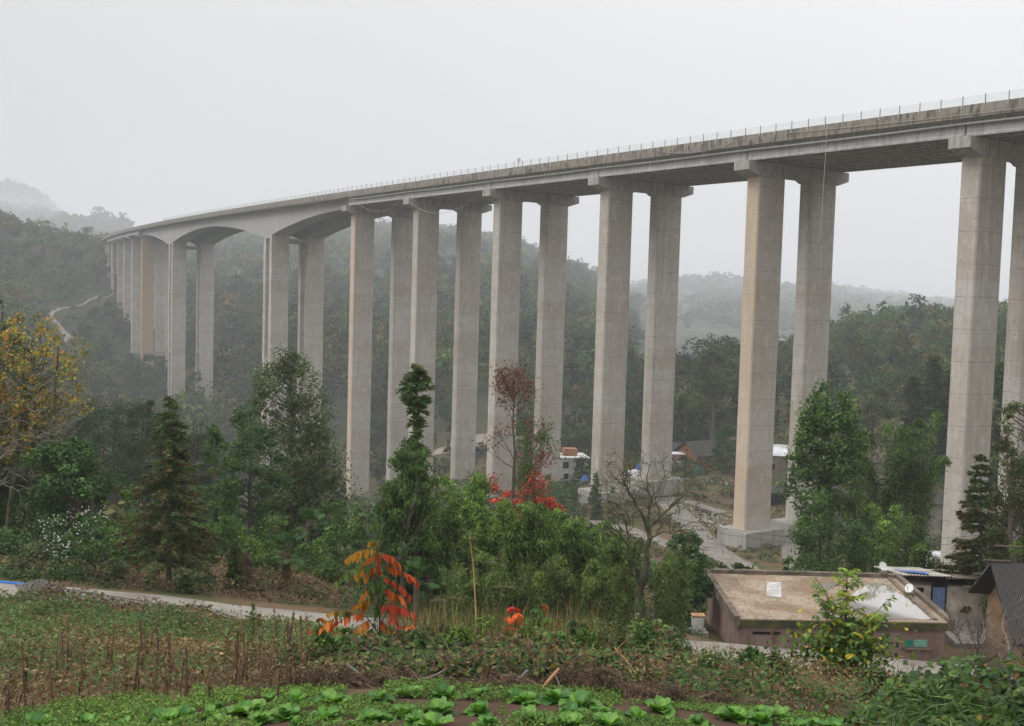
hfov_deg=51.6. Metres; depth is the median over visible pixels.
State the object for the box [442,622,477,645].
bush
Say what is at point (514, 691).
cabbage
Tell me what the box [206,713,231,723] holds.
cabbage
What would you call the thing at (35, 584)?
gravel heap
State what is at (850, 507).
bamboo clump
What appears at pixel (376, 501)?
bush
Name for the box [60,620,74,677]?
corn stalk
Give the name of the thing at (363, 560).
leafless sapling
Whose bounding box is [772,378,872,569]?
broadleaf tree
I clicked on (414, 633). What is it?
bush
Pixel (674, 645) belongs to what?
bush
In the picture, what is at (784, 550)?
path
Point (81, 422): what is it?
pine tree
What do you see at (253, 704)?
cabbage
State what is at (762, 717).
cabbage
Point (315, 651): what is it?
bush
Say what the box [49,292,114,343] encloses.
hill track
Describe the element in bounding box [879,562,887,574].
satellite dish
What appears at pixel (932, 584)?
doorway
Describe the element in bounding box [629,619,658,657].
bush
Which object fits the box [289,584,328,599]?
bush
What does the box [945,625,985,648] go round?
yard
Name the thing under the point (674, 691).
dead vine heap
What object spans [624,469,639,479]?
white tarp
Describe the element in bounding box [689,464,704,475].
green tarp
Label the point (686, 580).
young bamboo
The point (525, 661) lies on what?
vine thicket
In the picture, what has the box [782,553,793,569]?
bush
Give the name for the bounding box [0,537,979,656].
undergrowth
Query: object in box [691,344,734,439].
broadleaf tree
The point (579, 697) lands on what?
cabbage
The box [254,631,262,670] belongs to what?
corn stalk
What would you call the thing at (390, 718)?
cabbage
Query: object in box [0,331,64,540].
plane tree
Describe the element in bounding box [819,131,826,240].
hanging rope
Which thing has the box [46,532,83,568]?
flowering bush
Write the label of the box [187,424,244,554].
broadleaf tree
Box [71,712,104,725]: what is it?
cabbage
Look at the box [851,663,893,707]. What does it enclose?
bush
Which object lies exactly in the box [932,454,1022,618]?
conifer tree
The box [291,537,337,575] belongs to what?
bush
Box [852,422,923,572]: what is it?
bamboo clump
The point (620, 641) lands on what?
bush
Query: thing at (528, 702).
cabbage
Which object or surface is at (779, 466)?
long shed
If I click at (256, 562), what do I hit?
bush
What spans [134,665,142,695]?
corn stalk
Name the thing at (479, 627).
bush
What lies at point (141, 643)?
corn stalk
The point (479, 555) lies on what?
bamboo clump
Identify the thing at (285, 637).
tall weed
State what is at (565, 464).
window
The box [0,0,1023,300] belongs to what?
sky
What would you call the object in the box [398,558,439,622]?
fan palm
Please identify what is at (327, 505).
broadleaf tree
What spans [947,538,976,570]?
bush
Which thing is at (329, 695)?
cabbage
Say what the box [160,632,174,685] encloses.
corn stalk
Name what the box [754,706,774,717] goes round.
cabbage
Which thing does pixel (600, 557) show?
bamboo clump
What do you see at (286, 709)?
cabbage
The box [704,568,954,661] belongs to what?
flat roof house
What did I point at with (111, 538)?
bush
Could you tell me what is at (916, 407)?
pine tree
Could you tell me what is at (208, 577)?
bush
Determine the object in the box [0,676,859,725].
chickweed
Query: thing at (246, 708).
cabbage
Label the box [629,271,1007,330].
forest
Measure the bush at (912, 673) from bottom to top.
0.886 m
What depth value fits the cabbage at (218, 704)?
10.57 m
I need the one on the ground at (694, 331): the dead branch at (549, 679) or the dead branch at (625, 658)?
the dead branch at (549, 679)
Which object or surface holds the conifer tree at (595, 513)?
on the ground at (694, 331)
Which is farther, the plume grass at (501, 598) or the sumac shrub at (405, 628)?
the plume grass at (501, 598)
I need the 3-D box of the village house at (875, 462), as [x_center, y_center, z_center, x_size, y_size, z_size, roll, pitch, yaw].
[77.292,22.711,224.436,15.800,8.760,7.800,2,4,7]
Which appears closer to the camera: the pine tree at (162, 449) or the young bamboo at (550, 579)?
the young bamboo at (550, 579)
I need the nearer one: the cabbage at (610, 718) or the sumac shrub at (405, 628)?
the cabbage at (610, 718)
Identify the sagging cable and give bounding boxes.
[654,141,733,152]
[788,107,1023,132]
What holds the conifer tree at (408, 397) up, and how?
on the ground at (694, 331)
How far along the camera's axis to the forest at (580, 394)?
380.23 m
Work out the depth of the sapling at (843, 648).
15.33 m
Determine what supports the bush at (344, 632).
on the ground at (694, 331)
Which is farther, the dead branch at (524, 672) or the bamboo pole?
the bamboo pole
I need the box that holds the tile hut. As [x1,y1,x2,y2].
[672,442,683,460]
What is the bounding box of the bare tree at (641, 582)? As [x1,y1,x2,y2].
[564,443,723,621]
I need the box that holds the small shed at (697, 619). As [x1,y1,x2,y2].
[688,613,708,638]
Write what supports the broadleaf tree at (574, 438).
on the ground at (694, 331)
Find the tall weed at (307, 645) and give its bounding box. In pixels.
[299,606,324,670]
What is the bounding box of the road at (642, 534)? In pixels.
[586,520,711,556]
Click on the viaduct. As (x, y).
(147, 262)
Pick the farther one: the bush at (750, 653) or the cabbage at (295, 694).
the bush at (750, 653)
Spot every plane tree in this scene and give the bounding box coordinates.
[0,312,100,540]
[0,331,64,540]
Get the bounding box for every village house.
[832,484,877,525]
[846,449,920,488]
[899,491,943,545]
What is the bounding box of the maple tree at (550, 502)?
[471,360,565,517]
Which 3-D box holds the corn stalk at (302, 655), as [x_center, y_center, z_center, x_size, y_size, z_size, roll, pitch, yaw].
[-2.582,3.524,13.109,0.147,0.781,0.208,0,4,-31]
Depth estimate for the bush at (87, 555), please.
44.00 m
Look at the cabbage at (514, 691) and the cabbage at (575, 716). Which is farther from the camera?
the cabbage at (514, 691)
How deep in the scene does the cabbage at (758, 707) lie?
11.15 m
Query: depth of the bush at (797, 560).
145.81 m
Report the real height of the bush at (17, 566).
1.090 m
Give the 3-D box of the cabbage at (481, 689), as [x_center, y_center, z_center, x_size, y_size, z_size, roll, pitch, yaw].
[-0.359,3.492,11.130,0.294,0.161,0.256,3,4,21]
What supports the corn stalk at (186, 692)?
on the ground at (694, 331)
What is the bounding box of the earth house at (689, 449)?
[672,439,729,467]
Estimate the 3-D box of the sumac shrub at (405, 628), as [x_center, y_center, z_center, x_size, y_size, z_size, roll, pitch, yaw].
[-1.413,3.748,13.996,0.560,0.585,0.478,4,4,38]
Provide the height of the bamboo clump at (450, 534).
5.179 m
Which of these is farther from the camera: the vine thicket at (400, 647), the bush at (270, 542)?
the bush at (270, 542)
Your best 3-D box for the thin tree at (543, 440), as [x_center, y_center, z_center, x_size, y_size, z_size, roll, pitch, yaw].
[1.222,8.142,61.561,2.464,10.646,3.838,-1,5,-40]
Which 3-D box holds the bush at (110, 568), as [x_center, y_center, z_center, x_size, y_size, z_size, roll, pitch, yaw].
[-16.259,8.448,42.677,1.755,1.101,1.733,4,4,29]
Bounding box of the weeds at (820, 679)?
[600,646,928,716]
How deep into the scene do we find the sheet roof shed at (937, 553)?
166.02 m
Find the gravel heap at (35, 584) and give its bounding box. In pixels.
[16,579,64,593]
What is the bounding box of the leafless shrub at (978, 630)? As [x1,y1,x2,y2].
[934,596,1023,669]
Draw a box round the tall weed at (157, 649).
[134,617,177,702]
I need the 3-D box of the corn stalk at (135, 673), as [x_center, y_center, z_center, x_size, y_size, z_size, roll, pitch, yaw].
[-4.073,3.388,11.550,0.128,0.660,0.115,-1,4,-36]
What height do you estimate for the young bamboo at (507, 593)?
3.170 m
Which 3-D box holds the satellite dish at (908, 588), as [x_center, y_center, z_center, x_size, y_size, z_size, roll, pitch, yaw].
[19.430,11.098,51.781,0.398,0.609,0.379,2,4,0]
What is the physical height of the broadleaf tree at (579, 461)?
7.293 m
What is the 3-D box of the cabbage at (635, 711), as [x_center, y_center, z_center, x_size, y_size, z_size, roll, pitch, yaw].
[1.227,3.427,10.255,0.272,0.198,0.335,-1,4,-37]
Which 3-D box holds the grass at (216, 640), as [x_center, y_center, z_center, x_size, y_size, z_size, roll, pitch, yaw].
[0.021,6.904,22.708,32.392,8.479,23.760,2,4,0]
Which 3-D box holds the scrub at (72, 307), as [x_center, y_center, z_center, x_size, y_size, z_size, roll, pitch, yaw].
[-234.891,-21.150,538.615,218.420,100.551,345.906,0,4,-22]
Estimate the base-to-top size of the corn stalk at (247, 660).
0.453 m
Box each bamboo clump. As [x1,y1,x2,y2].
[426,499,467,605]
[436,472,491,584]
[450,541,498,612]
[461,499,506,583]
[492,498,545,613]
[513,498,576,601]
[547,508,588,599]
[559,518,615,612]
[590,528,626,624]
[601,532,645,624]
[832,450,888,572]
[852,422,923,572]
[891,410,951,563]
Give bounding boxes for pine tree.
[12,404,67,516]
[34,409,103,522]
[58,398,118,516]
[79,397,159,515]
[104,398,166,512]
[126,409,193,511]
[172,416,225,506]
[899,376,932,482]
[919,355,948,472]
[933,368,950,477]
[988,360,1004,482]
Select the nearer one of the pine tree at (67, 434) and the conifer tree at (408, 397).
the conifer tree at (408, 397)
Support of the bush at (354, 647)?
on the ground at (694, 331)
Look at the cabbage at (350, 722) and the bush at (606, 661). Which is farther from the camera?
the bush at (606, 661)
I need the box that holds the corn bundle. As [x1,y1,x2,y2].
[239,552,254,590]
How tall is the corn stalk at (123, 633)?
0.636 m
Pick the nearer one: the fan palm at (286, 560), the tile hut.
the fan palm at (286, 560)
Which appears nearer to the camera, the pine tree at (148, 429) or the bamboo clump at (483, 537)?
the bamboo clump at (483, 537)
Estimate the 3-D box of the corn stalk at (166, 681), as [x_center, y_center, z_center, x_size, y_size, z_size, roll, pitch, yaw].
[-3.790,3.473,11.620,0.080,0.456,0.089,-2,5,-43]
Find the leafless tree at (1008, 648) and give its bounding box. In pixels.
[980,587,1023,677]
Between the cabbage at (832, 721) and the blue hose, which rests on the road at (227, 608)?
the blue hose
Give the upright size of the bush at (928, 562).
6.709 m
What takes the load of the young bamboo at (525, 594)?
on the ground at (694, 331)
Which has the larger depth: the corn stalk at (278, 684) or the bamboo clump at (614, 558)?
the bamboo clump at (614, 558)
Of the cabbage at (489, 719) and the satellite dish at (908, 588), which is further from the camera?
the satellite dish at (908, 588)
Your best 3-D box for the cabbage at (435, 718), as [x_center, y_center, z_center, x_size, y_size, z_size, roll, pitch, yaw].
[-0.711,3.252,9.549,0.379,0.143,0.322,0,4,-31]
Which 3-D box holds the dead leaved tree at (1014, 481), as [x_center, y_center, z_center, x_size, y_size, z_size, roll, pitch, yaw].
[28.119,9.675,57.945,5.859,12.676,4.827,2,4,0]
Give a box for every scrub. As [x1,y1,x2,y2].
[1,246,235,461]
[11,391,999,595]
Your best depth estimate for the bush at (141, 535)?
49.66 m
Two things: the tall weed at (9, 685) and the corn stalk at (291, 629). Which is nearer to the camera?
the tall weed at (9, 685)
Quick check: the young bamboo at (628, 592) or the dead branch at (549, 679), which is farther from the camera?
the young bamboo at (628, 592)
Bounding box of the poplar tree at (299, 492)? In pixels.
[230,343,361,555]
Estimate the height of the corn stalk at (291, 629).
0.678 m
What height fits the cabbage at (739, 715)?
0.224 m
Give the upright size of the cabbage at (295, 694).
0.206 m
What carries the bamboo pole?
on the ground at (694, 331)
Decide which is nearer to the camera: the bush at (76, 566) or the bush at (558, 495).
the bush at (76, 566)
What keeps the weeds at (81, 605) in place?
on the ground at (694, 331)
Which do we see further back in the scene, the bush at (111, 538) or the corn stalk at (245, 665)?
the bush at (111, 538)
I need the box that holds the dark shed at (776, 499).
[771,484,785,505]
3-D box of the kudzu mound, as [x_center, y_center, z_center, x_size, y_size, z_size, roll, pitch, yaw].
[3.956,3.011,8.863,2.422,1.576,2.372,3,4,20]
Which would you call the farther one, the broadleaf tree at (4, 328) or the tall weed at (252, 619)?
the broadleaf tree at (4, 328)
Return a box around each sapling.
[344,514,383,629]
[391,456,433,615]
[764,567,919,679]
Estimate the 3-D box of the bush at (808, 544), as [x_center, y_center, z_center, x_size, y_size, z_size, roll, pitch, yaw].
[18.936,11.582,64.145,4.642,8.315,4.911,2,4,0]
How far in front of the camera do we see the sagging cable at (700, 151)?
183.84 m
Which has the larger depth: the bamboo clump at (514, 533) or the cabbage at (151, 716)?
the bamboo clump at (514, 533)
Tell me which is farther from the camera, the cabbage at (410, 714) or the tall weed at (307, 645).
the tall weed at (307, 645)
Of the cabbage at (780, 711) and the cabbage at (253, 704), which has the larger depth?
the cabbage at (780, 711)
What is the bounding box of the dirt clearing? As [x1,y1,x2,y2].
[433,434,524,455]
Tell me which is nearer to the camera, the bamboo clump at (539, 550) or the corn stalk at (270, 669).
the corn stalk at (270, 669)
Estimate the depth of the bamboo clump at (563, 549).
50.28 m
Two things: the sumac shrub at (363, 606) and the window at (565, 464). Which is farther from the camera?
the window at (565, 464)
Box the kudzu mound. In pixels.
[837,637,1023,725]
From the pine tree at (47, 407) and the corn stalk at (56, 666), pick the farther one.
the pine tree at (47, 407)
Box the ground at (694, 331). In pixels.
[0,189,997,725]
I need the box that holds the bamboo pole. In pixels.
[469,534,476,634]
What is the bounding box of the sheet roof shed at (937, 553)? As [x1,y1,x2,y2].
[901,549,940,556]
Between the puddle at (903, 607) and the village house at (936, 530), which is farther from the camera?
the village house at (936, 530)
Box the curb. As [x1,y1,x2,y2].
[66,589,201,609]
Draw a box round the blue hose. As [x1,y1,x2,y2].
[0,581,24,583]
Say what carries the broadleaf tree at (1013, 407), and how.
on the ground at (694, 331)
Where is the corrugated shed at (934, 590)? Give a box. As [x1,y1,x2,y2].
[874,566,986,626]
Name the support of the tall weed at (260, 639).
on the ground at (694, 331)
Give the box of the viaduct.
[101,90,1023,564]
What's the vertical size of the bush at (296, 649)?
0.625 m
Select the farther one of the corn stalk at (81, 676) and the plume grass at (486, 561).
the plume grass at (486, 561)
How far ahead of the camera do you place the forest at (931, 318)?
470.43 m
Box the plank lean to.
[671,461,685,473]
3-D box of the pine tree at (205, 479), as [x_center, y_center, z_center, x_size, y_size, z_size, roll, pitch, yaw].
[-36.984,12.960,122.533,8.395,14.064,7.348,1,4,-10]
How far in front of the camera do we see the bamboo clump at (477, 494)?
51.90 m
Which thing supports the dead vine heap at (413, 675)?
on the ground at (694, 331)
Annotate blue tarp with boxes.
[580,474,588,482]
[895,569,928,573]
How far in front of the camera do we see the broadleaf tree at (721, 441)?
257.71 m
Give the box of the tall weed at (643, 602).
[636,598,649,625]
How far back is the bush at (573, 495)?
206.15 m
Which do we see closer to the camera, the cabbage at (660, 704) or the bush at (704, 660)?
the cabbage at (660, 704)
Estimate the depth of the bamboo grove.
307.38 m
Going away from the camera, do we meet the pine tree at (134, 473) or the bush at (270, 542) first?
the bush at (270, 542)
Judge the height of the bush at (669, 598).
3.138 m
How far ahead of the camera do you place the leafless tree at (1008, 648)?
40.76 m
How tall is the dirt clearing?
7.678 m
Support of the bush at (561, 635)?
on the ground at (694, 331)
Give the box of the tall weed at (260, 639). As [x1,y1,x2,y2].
[245,610,277,696]
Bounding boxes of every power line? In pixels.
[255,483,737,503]
[629,511,1017,546]
[630,506,975,540]
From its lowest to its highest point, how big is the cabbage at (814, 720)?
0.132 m
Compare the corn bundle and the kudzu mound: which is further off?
the corn bundle
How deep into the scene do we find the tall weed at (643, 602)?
16.00 m
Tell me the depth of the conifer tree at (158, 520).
41.72 m
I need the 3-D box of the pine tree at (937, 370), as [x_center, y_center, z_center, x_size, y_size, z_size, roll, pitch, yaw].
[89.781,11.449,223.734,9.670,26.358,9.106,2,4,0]
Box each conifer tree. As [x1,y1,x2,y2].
[111,395,225,587]
[221,539,246,589]
[394,363,437,536]
[587,471,603,519]
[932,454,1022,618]
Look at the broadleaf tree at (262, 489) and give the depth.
67.82 m
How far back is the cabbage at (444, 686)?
11.13 m
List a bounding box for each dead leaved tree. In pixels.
[971,433,1023,615]
[978,427,1023,564]
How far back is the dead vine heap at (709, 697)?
11.70 m
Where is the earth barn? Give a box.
[963,545,1023,670]
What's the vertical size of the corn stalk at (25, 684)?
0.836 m
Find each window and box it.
[562,462,568,468]
[902,637,928,647]
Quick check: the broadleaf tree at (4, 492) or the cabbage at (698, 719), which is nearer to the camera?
the cabbage at (698, 719)
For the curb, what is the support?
on the road at (227, 608)
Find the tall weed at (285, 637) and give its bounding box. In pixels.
[280,615,300,686]
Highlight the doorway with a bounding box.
[931,583,946,611]
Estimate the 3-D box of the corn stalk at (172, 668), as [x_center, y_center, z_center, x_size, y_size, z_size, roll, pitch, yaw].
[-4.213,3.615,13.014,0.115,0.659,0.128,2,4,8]
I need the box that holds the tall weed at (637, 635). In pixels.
[630,621,643,656]
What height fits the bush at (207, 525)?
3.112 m
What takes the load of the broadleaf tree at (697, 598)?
on the ground at (694, 331)
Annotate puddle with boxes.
[811,583,930,619]
[817,583,836,590]
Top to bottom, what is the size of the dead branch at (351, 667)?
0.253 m
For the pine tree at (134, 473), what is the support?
on the ground at (694, 331)
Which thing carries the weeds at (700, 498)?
on the ground at (694, 331)
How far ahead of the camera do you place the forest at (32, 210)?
2884.05 m
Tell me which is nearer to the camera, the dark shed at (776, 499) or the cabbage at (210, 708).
the cabbage at (210, 708)
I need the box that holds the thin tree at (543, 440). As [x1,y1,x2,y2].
[508,414,567,513]
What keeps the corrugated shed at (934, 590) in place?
on the ground at (694, 331)
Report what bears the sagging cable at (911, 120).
attached to the viaduct
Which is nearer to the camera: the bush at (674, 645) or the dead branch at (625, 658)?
the dead branch at (625, 658)
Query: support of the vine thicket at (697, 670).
on the ground at (694, 331)
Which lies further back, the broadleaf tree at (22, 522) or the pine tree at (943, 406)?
the pine tree at (943, 406)
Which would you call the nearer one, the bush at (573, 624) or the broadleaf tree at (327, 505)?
the bush at (573, 624)
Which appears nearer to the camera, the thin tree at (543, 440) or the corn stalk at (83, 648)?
the corn stalk at (83, 648)
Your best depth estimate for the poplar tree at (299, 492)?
73.83 m
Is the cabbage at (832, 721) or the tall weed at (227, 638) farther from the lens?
the tall weed at (227, 638)
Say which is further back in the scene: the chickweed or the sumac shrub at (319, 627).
the sumac shrub at (319, 627)
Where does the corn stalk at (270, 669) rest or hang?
on the ground at (694, 331)
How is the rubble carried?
on the ground at (694, 331)
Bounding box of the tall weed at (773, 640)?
[759,626,780,663]
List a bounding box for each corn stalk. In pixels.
[0,671,14,713]
[17,641,36,711]
[34,644,43,691]
[46,659,60,703]
[53,651,58,681]
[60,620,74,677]
[73,651,89,702]
[82,638,88,668]
[104,624,114,674]
[109,674,116,700]
[115,647,128,682]
[116,618,126,651]
[123,660,130,687]
[132,645,142,694]
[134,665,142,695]
[139,620,150,671]
[151,651,164,686]
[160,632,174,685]
[164,631,174,677]
[164,660,170,694]
[177,647,194,703]
[179,658,185,695]
[203,656,215,698]
[232,630,246,686]
[232,640,242,677]
[240,647,252,677]
[241,625,254,689]
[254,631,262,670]
[260,653,267,690]
[265,656,276,688]
[272,664,282,697]
[282,641,297,683]
[288,612,295,644]
[299,615,305,667]
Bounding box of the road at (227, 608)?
[0,583,1022,686]
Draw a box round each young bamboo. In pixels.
[435,565,481,623]
[465,567,504,623]
[480,561,528,625]
[508,560,559,626]
[530,559,577,627]
[548,553,605,633]
[576,562,636,640]
[607,570,636,636]
[648,564,692,640]
[654,549,700,648]
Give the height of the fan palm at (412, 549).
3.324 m
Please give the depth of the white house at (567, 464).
265.78 m
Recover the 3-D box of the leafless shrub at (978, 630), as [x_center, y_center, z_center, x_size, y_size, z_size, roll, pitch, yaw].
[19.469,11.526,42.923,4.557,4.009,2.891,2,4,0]
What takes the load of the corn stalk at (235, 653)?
on the ground at (694, 331)
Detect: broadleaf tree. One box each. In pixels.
[0,299,42,437]
[0,413,35,539]
[1,424,74,542]
[19,436,126,545]
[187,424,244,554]
[213,402,296,550]
[313,497,351,561]
[370,435,451,615]
[561,422,591,448]
[573,456,590,478]
[624,398,642,457]
[652,530,715,621]
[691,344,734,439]
[710,424,736,471]
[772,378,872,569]
[834,406,871,447]
[841,382,903,449]
[989,400,1023,521]
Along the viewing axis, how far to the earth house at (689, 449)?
270.28 m
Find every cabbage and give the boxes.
[23,711,59,725]
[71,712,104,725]
[108,715,132,725]
[147,713,155,722]
[150,707,185,723]
[178,704,198,716]
[201,705,220,719]
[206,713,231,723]
[212,701,224,709]
[226,698,265,715]
[233,705,256,717]
[245,711,273,725]
[260,692,277,701]
[268,702,299,722]
[283,688,308,706]
[288,715,307,725]
[307,705,341,721]
[314,688,353,702]
[342,720,360,725]
[355,707,382,725]
[366,689,395,703]
[373,715,388,721]
[378,712,396,722]
[393,704,416,719]
[395,684,422,697]
[403,711,421,724]
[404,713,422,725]
[413,711,453,725]
[423,696,458,715]
[425,682,462,700]
[462,699,491,716]
[463,687,488,700]
[472,714,498,725]
[506,687,536,704]
[512,690,539,703]
[512,704,549,721]
[522,699,536,705]
[537,687,570,704]
[548,710,585,725]
[558,689,602,708]
[558,701,587,713]
[590,705,616,711]
[590,712,626,725]
[621,706,650,720]
[642,695,677,716]
[686,712,710,724]
[712,706,755,724]
[747,709,773,725]
[750,704,768,712]
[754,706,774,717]
[764,703,794,720]
[781,717,808,725]
[805,717,822,725]
[822,717,842,725]
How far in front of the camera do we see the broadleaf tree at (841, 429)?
249.08 m
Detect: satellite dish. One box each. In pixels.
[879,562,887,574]
[904,584,913,596]
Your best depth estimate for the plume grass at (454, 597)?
15.22 m
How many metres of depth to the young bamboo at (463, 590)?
41.78 m
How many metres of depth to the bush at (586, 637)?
13.95 m
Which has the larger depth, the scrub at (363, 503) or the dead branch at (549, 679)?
the scrub at (363, 503)
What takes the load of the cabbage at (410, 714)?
on the ground at (694, 331)
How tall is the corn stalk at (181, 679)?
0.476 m
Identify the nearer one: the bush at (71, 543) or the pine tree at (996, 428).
the bush at (71, 543)
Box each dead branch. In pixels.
[345,662,374,684]
[426,668,445,679]
[506,669,528,681]
[542,668,559,689]
[614,648,636,673]
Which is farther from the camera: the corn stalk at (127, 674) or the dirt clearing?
the dirt clearing
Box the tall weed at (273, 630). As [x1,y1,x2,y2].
[268,608,283,667]
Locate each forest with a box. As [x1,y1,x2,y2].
[0,178,134,231]
[0,209,196,462]
[146,366,634,499]
[157,218,645,453]
[624,314,1006,456]
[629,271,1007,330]
[629,293,1007,367]
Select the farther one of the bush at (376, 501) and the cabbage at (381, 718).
the bush at (376, 501)
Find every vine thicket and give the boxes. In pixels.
[297,628,482,682]
[441,624,628,682]
[603,614,846,706]
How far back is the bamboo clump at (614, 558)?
45.97 m
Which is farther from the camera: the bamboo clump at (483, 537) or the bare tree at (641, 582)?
the bamboo clump at (483, 537)
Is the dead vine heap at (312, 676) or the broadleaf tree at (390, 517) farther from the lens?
the broadleaf tree at (390, 517)
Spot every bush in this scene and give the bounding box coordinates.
[0,523,44,555]
[0,555,44,578]
[10,539,59,568]
[29,511,74,558]
[42,556,89,581]
[43,531,90,556]
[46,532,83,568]
[58,505,110,560]
[60,538,125,567]
[84,559,129,581]
[94,527,145,562]
[106,484,150,549]
[116,519,158,554]
[174,574,198,594]
[187,517,230,556]
[190,573,215,582]
[202,512,248,565]
[226,525,278,563]
[245,578,268,591]
[251,552,283,575]
[252,513,292,560]
[273,641,303,666]
[278,642,333,669]
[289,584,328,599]
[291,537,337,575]
[304,629,340,658]
[311,556,348,583]
[323,523,354,570]
[335,628,365,651]
[342,643,360,655]
[346,514,376,572]
[353,551,382,593]
[370,497,380,503]
[400,626,426,649]
[420,615,454,636]
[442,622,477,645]
[469,614,496,637]
[485,640,510,650]
[515,622,541,642]
[543,474,559,499]
[547,631,572,665]
[554,481,569,510]
[562,485,581,513]
[569,627,604,651]
[589,649,622,681]
[596,624,629,652]
[604,487,619,523]
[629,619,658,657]
[651,638,689,664]
[653,567,691,624]
[698,651,723,670]
[733,638,767,675]
[765,649,793,679]
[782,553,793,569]
[783,488,865,571]
[791,523,809,569]
[829,505,881,571]
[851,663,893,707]
[859,502,928,571]
[890,670,917,681]
[908,522,942,568]
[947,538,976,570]
[1009,540,1023,562]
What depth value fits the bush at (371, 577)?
48.05 m
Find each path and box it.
[657,495,727,512]
[781,535,805,570]
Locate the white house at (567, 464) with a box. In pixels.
[560,447,589,482]
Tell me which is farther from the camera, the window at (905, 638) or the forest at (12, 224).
the forest at (12, 224)
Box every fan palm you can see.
[265,531,304,586]
[291,506,328,569]
[384,543,419,616]
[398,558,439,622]
[419,563,447,618]
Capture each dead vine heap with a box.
[241,661,377,690]
[325,663,434,688]
[448,669,541,690]
[509,660,665,698]
[615,678,732,706]
[686,686,766,706]
[755,696,846,713]
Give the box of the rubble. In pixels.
[665,475,733,533]
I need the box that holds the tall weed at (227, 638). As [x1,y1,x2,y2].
[216,630,234,660]
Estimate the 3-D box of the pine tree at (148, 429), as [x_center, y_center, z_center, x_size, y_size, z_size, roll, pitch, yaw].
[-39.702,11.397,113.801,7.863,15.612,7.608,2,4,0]
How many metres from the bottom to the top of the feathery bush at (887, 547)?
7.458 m
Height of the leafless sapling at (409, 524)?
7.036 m
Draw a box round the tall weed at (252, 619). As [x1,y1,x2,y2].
[241,600,260,661]
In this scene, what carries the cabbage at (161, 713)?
on the ground at (694, 331)
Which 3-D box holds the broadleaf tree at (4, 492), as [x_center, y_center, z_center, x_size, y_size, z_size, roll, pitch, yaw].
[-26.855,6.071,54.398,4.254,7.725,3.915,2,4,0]
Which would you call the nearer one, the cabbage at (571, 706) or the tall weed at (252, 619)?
the cabbage at (571, 706)
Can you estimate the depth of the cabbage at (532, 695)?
10.94 m
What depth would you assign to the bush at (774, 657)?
13.71 m
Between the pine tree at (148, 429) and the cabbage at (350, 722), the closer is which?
the cabbage at (350, 722)
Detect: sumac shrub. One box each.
[308,618,330,640]
[319,540,418,645]
[389,625,415,640]
[502,607,523,634]
[523,602,553,636]
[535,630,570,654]
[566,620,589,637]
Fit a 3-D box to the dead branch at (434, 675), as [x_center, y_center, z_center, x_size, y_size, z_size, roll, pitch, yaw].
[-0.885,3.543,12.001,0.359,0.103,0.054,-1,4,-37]
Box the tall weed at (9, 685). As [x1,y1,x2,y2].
[0,661,29,718]
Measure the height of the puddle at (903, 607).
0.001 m
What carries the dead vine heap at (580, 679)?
on the ground at (694, 331)
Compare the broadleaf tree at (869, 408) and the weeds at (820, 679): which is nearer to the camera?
the weeds at (820, 679)
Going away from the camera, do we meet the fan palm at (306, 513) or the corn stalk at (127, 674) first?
the corn stalk at (127, 674)
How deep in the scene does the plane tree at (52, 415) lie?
52.68 m
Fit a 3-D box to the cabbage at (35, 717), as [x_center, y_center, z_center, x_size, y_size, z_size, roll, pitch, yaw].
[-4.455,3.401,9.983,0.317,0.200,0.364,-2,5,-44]
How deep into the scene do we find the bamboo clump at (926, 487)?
80.44 m
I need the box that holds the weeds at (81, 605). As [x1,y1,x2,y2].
[0,580,668,709]
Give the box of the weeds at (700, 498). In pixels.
[555,476,837,589]
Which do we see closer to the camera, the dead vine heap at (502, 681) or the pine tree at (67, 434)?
the dead vine heap at (502, 681)
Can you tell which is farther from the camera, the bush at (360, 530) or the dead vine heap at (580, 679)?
the bush at (360, 530)
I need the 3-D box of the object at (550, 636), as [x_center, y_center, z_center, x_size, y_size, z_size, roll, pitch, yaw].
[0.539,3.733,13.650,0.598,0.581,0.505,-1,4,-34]
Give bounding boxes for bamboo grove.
[673,390,719,441]
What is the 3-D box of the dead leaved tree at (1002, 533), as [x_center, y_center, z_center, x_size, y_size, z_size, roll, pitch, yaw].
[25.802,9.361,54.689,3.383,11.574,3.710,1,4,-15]
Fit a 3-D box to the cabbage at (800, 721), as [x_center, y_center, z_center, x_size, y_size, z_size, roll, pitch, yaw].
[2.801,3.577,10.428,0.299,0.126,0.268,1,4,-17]
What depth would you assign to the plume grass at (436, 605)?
15.01 m
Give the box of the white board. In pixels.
[767,582,780,597]
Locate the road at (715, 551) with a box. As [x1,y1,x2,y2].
[623,483,760,569]
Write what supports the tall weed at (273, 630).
on the ground at (694, 331)
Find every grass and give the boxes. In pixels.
[0,601,954,712]
[373,587,627,652]
[430,596,446,619]
[446,594,461,621]
[481,558,496,615]
[495,582,512,627]
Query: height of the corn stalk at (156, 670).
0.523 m
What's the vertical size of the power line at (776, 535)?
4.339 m
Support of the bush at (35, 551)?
on the ground at (694, 331)
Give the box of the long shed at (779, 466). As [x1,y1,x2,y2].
[772,444,788,484]
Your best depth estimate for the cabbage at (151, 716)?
9.95 m

